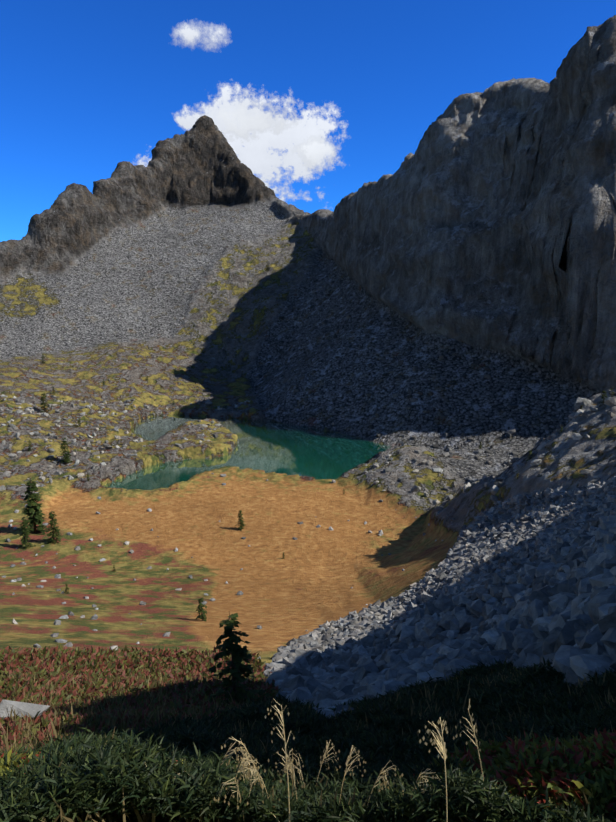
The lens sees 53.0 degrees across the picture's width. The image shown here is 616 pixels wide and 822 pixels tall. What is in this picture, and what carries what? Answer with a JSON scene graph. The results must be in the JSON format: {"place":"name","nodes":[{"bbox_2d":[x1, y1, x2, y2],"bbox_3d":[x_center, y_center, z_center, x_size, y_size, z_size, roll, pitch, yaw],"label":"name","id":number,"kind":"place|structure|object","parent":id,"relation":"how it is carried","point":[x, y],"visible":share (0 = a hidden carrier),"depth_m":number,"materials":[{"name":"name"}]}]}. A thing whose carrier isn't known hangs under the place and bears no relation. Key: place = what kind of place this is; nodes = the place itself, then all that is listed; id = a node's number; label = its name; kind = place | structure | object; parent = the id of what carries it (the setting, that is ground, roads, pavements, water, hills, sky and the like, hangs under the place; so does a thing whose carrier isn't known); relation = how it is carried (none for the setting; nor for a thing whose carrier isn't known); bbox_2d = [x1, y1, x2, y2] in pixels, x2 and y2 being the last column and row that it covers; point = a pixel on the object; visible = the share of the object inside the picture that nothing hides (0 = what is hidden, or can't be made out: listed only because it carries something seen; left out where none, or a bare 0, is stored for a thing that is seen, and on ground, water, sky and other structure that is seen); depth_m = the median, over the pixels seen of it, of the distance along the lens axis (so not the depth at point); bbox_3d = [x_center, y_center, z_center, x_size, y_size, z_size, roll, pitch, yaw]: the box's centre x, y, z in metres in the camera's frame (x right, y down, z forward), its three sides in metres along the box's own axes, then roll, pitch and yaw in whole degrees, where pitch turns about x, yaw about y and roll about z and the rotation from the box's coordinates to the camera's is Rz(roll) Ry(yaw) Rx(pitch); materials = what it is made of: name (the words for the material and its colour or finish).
{"place":"outdoors","nodes":[
{"label":"outdoors","id":0,"kind":"place"},
{"bbox_2d":[104,415,390,489],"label":"lake water","id":1,"kind":"structure","parent":0,"point":[276,447],"depth_m":249.60,"materials":[{"name":"teal liquid"}]},
{"bbox_2d":[0,15,615,821],"bbox_3d":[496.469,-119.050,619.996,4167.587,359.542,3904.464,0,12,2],"label":"mountain terrain","id":2,"kind":"structure","parent":0,"point":[180,269],"depth_m":275.37,"materials":[{"name":"grey stone"}]},
{"bbox_2d":[19,519,35,549],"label":"conifer tree","id":3,"kind":"object","parent":2,"relation":"on","point":[24,540],"visible":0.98,"depth_m":155.00,"materials":[{"name":"green plant"}]},
{"bbox_2d":[21,478,47,534],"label":"conifer tree","id":4,"kind":"object","parent":2,"relation":"on","point":[35,518],"visible":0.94,"depth_m":164.72,"materials":[{"name":"green plant"}]},
{"bbox_2d":[39,394,49,412],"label":"conifer tree","id":5,"kind":"object","parent":2,"relation":"on","point":[42,398],"visible":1,"depth_m":286.45,"materials":[{"name":"green plant"}]},
{"bbox_2d":[47,511,61,543],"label":"conifer tree","id":6,"kind":"object","parent":2,"relation":"on","point":[54,534],"visible":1,"depth_m":158.26,"materials":[{"name":"green plant"}]},
{"bbox_2d":[58,438,71,463],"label":"conifer tree","id":7,"kind":"object","parent":2,"relation":"on","point":[66,458],"visible":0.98,"depth_m":219.54,"materials":[{"name":"green plant"}]},
{"bbox_2d":[0,747,227,821],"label":"bush","id":8,"kind":"object","parent":2,"relation":"on","point":[113,815],"visible":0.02,"depth_m":2.85,"materials":[{"name":"green plant"}]},
{"bbox_2d":[0,644,282,753],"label":"dwarf shrubs","id":9,"kind":"object","parent":2,"relation":"on","point":[153,663],"visible":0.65,"depth_m":18.89,"materials":[{"name":"brown plant"}]},
{"bbox_2d":[196,597,206,621],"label":"conifer tree","id":10,"kind":"object","parent":2,"relation":"on","point":[202,616],"visible":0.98,"depth_m":88.58,"materials":[{"name":"green plant"}]},
{"bbox_2d":[0,473,442,720],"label":"meadow stones","id":11,"kind":"object","parent":2,"relation":"on","point":[24,708],"visible":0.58,"depth_m":81.86,"materials":[{"name":"grey stone"}]},
{"bbox_2d":[213,777,244,821],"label":"grass stalk","id":12,"kind":"object","parent":2,"relation":"on","point":[228,803],"depth_m":2.42,"materials":[{"name":"beige plant"}]},
{"bbox_2d":[220,742,248,769],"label":"grass stalk","id":13,"kind":"object","parent":2,"relation":"on","point":[231,753],"depth_m":2.89,"materials":[{"name":"beige plant"}]},
{"bbox_2d":[209,613,270,704],"bbox_3d":[-2.155,6.947,17.015,1.685,3.248,1.754,6,14,27],"label":"conifer tree","id":14,"kind":"object","parent":2,"relation":"on","point":[237,669],"visible":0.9,"depth_m":16.78,"materials":[{"name":"green plant"}]},
{"bbox_2d":[221,738,259,781],"bbox_3d":[-0.256,1.735,2.880,0.300,0.453,0.103,2,12,9],"label":"grass stalk","id":15,"kind":"object","parent":2,"relation":"on","point":[241,754],"depth_m":2.86,"materials":[{"name":"beige plant"}]},
{"bbox_2d":[235,510,245,530],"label":"conifer tree","id":16,"kind":"object","parent":2,"relation":"on","point":[241,521],"visible":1,"depth_m":169.22,"materials":[{"name":"green plant"}]},
{"bbox_2d":[223,752,265,821],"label":"grass stalk","id":17,"kind":"object","parent":2,"relation":"on","point":[248,766],"depth_m":2.64,"materials":[{"name":"beige plant"}]},
{"bbox_2d":[238,756,260,785],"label":"grass stalk","id":18,"kind":"object","parent":2,"relation":"on","point":[243,775],"depth_m":2.76,"materials":[{"name":"beige plant"}]},
{"bbox_2d":[238,766,268,804],"bbox_3d":[-0.202,1.607,2.596,0.263,0.443,0.213,-11,16,-41],"label":"grass stalk","id":19,"kind":"object","parent":2,"relation":"on","point":[261,785],"depth_m":2.49,"materials":[{"name":"beige plant"}]},
{"bbox_2d":[264,705,294,821],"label":"grass stalk","id":20,"kind":"object","parent":2,"relation":"on","point":[281,716],"depth_m":2.45,"materials":[{"name":"beige plant"}]},
{"bbox_2d":[267,748,297,801],"bbox_3d":[-0.061,1.681,2.739,0.135,0.363,0.230,-11,16,-41],"label":"grass stalk","id":21,"kind":"object","parent":2,"relation":"on","point":[268,760],"depth_m":2.72,"materials":[{"name":"beige plant"}]},
{"bbox_2d":[279,747,305,800],"bbox_3d":[-0.073,1.634,2.728,0.186,0.495,0.287,3,13,15],"label":"grass stalk","id":22,"kind":"object","parent":2,"relation":"on","point":[292,769],"depth_m":2.60,"materials":[{"name":"beige plant"}]},
{"bbox_2d":[0,657,615,821],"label":"leafy plants","id":23,"kind":"object","parent":2,"relation":"on","point":[72,707],"visible":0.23,"depth_m":8.77,"materials":[{"name":"plant"}]},
{"bbox_2d":[0,655,615,821],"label":"grass","id":24,"kind":"structure","parent":2,"relation":"on","point":[94,768],"depth_m":3.20,"materials":[{"name":"green plant"}]},
{"bbox_2d":[0,393,615,520],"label":"rocks","id":25,"kind":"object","parent":2,"relation":"on","point":[580,402],"depth_m":222.10,"materials":[{"name":"grey stone"}]},
{"bbox_2d":[316,741,340,783],"bbox_3d":[0.079,1.839,3.045,0.256,0.371,0.154,-11,16,-41],"label":"grass stalk","id":26,"kind":"object","parent":2,"relation":"on","point":[324,756],"depth_m":3.06,"materials":[{"name":"beige plant"}]},
{"bbox_2d":[339,745,365,802],"bbox_3d":[0.153,1.694,2.752,0.258,0.356,0.105,-10,16,-39],"label":"grass stalk","id":27,"kind":"object","parent":2,"relation":"on","point":[348,760],"depth_m":2.75,"materials":[{"name":"beige plant"}]},
{"bbox_2d":[365,762,402,813],"bbox_3d":[0.289,1.661,2.597,0.243,0.372,0.100,-6,14,-26],"label":"grass stalk","id":28,"kind":"object","parent":2,"relation":"on","point":[388,782],"depth_m":2.60,"materials":[{"name":"beige plant"}]},
{"bbox_2d":[255,254,592,476],"bbox_3d":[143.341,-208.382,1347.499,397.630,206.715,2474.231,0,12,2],"label":"talus blocks","id":29,"kind":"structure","parent":2,"relation":"on","point":[449,452],"depth_m":296.91,"materials":[{"name":"grey stone"}]},
{"bbox_2d":[411,767,447,810],"bbox_3d":[0.458,1.646,2.546,0.215,0.371,0.097,0,12,2],"label":"grass stalk","id":30,"kind":"object","parent":2,"relation":"on","point":[425,776],"depth_m":2.53,"materials":[{"name":"beige plant"}]},
{"bbox_2d":[418,717,447,821],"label":"grass stalk","id":31,"kind":"object","parent":2,"relation":"on","point":[444,750],"depth_m":2.23,"materials":[{"name":"beige plant"}]},
{"bbox_2d":[263,397,615,676],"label":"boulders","id":32,"kind":"object","parent":2,"relation":"on","point":[531,538],"visible":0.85,"depth_m":70.82,"materials":[{"name":"grey stone"}]},
{"bbox_2d":[265,521,615,717],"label":"boulders","id":33,"kind":"object","parent":2,"relation":"on","point":[561,614],"visible":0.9,"depth_m":16.05,"materials":[{"name":"grey stone"}]},
{"bbox_2d":[453,699,485,821],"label":"grass stalk","id":34,"kind":"object","parent":2,"relation":"on","point":[473,729],"depth_m":2.48,"materials":[{"name":"beige plant"}]},
{"bbox_2d":[413,727,615,821],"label":"bush","id":35,"kind":"object","parent":2,"relation":"on","point":[574,767],"visible":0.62,"depth_m":2.57,"materials":[{"name":"green plant"}]},
{"bbox_2d":[599,391,607,406],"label":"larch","id":36,"kind":"object","parent":2,"relation":"on","point":[602,397],"visible":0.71,"depth_m":124.39,"materials":[{"name":"green plant"}]},
{"bbox_2d":[0,0,615,241],"label":"sky","id":37,"kind":"structure","parent":0,"point":[322,100],"materials":[{"name":"blue"}]}
]}

